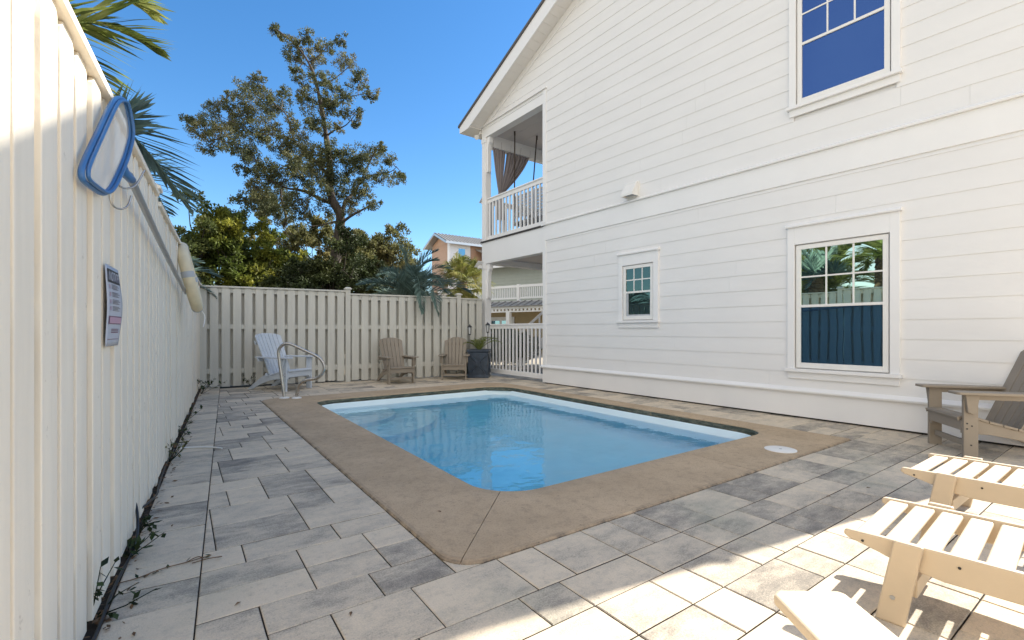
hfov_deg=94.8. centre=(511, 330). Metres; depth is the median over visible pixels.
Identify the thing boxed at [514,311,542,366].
outdoor stair
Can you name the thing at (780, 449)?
skimmer lid
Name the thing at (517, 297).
neighbour house
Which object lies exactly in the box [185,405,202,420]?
weed
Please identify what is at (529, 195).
porch swing
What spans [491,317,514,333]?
window
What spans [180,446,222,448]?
plastic strip
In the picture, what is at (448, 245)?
house
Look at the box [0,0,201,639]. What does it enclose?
wooden fence
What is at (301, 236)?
oak
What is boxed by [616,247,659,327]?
window
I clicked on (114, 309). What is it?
pool rules sign
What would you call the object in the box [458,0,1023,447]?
beach house
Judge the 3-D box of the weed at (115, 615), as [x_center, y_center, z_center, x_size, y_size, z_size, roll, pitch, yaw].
[-1.552,1.069,1.869,0.205,0.087,0.188,0,0,12]
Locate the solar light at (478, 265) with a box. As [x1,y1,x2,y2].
[475,261,482,268]
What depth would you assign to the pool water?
5.45 m
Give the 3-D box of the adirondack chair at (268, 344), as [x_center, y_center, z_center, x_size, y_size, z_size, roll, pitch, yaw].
[-4.358,0.574,8.882,1.064,1.052,0.770,0,0,21]
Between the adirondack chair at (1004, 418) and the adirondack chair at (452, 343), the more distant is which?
the adirondack chair at (452, 343)
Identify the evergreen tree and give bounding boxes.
[171,189,268,286]
[258,220,389,293]
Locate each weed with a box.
[87,556,124,623]
[96,582,161,618]
[123,531,165,558]
[139,513,161,532]
[165,437,190,461]
[178,419,192,437]
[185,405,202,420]
[197,378,224,393]
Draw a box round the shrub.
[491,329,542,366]
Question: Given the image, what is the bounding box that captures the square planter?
[467,349,490,377]
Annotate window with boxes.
[458,248,465,256]
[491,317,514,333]
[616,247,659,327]
[784,207,902,385]
[786,0,903,117]
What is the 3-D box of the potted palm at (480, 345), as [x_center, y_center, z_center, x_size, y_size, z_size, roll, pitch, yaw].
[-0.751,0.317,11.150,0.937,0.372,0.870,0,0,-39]
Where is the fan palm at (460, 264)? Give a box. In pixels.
[433,252,497,298]
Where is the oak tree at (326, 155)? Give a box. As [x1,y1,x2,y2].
[178,22,406,289]
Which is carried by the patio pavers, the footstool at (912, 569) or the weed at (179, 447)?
the footstool at (912, 569)
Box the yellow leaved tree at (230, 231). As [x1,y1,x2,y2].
[186,197,311,286]
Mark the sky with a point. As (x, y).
(429, 61)
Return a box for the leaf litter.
[84,389,202,638]
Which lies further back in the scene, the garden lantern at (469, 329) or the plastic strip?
the garden lantern at (469, 329)
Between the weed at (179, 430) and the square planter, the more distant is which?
the square planter
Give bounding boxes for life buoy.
[178,242,204,326]
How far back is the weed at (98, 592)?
1.78 m
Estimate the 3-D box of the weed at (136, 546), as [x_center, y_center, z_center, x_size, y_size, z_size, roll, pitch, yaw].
[-1.813,1.068,2.337,0.240,0.127,0.177,0,0,23]
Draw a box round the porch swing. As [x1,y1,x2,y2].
[514,131,542,226]
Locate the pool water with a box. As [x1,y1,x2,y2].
[330,395,734,490]
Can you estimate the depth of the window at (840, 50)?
5.57 m
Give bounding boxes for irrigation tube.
[91,503,138,639]
[142,449,174,508]
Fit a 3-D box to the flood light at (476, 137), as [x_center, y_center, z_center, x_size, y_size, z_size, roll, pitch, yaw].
[-0.789,-4.886,11.809,0.315,0.188,0.154,0,0,-12]
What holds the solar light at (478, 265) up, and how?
attached to the beach house at (804, 208)
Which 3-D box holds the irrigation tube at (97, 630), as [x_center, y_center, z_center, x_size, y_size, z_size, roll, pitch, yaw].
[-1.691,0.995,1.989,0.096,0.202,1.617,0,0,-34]
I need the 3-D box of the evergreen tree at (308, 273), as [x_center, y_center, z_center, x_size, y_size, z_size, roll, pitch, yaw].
[-5.046,-0.842,13.028,3.934,4.096,3.517,0,0,0]
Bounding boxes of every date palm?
[68,0,173,108]
[112,82,205,216]
[191,256,220,297]
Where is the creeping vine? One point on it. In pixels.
(144, 576)
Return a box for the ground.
[220,353,542,386]
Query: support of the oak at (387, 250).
on the ground
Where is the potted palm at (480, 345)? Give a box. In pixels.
[464,336,500,349]
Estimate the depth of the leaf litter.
2.53 m
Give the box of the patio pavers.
[96,373,1023,639]
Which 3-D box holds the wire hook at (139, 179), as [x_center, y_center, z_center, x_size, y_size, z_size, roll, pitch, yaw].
[-1.696,-0.680,2.094,0.011,0.123,0.160,0,0,0]
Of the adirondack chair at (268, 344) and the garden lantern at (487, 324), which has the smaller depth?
the adirondack chair at (268, 344)
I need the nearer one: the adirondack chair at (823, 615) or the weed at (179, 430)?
the adirondack chair at (823, 615)
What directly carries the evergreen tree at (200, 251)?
on the ground
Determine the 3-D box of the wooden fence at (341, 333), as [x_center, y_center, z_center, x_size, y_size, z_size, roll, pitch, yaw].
[-3.361,0.080,10.251,5.880,2.040,0.190,0,0,-27]
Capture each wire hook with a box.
[109,182,131,209]
[116,167,145,188]
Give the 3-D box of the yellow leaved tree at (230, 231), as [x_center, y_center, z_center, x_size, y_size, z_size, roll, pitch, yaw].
[-7.156,-1.122,13.225,3.055,4.652,3.828,0,0,0]
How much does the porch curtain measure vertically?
1.940 m
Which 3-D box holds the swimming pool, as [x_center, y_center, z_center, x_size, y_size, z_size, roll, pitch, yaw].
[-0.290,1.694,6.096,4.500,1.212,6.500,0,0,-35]
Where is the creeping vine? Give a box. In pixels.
[118,554,221,583]
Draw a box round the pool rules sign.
[105,263,122,346]
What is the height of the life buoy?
0.910 m
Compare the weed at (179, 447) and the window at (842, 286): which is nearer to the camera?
the weed at (179, 447)
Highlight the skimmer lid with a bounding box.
[764,446,796,452]
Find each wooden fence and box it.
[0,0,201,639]
[200,285,482,386]
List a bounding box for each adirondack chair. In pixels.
[248,333,313,391]
[377,337,418,384]
[438,337,469,379]
[774,591,900,639]
[915,350,1023,457]
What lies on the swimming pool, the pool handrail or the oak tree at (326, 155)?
the pool handrail
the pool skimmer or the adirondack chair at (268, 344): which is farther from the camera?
the adirondack chair at (268, 344)
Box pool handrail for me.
[277,342,325,398]
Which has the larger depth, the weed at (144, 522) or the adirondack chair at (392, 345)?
the adirondack chair at (392, 345)
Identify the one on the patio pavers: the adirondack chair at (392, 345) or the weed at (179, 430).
the adirondack chair at (392, 345)
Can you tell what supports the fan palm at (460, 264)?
on the ground
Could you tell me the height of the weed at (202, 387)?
0.384 m
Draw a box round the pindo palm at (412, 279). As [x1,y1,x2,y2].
[356,243,471,316]
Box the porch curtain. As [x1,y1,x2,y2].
[493,140,530,219]
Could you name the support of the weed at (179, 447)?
on the joint bedding
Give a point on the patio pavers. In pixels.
(729, 560)
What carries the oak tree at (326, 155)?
on the ground
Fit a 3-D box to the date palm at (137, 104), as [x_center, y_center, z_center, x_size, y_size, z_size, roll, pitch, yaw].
[-3.765,-0.640,3.612,2.437,3.480,2.118,0,0,-29]
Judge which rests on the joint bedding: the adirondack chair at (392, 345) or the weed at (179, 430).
the weed at (179, 430)
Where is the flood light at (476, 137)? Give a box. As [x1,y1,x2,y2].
[474,131,481,139]
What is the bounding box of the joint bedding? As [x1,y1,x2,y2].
[83,368,992,639]
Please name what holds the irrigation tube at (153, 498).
on the joint bedding
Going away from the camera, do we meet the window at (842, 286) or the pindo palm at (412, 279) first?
the window at (842, 286)
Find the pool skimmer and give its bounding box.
[77,96,185,293]
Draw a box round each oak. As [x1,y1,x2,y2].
[243,191,395,292]
[355,221,426,294]
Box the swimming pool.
[262,383,850,564]
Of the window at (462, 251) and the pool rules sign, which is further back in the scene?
the window at (462, 251)
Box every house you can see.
[423,233,481,296]
[438,266,542,352]
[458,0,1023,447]
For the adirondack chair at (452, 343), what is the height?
0.948 m
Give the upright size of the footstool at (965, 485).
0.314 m
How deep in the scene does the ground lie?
15.44 m
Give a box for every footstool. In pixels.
[844,497,1023,626]
[901,453,1023,509]
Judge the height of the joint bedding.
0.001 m
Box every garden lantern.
[468,324,471,340]
[485,322,489,349]
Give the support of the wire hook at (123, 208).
attached to the wooden fence at (90, 423)
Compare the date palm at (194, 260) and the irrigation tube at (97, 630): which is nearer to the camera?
the irrigation tube at (97, 630)

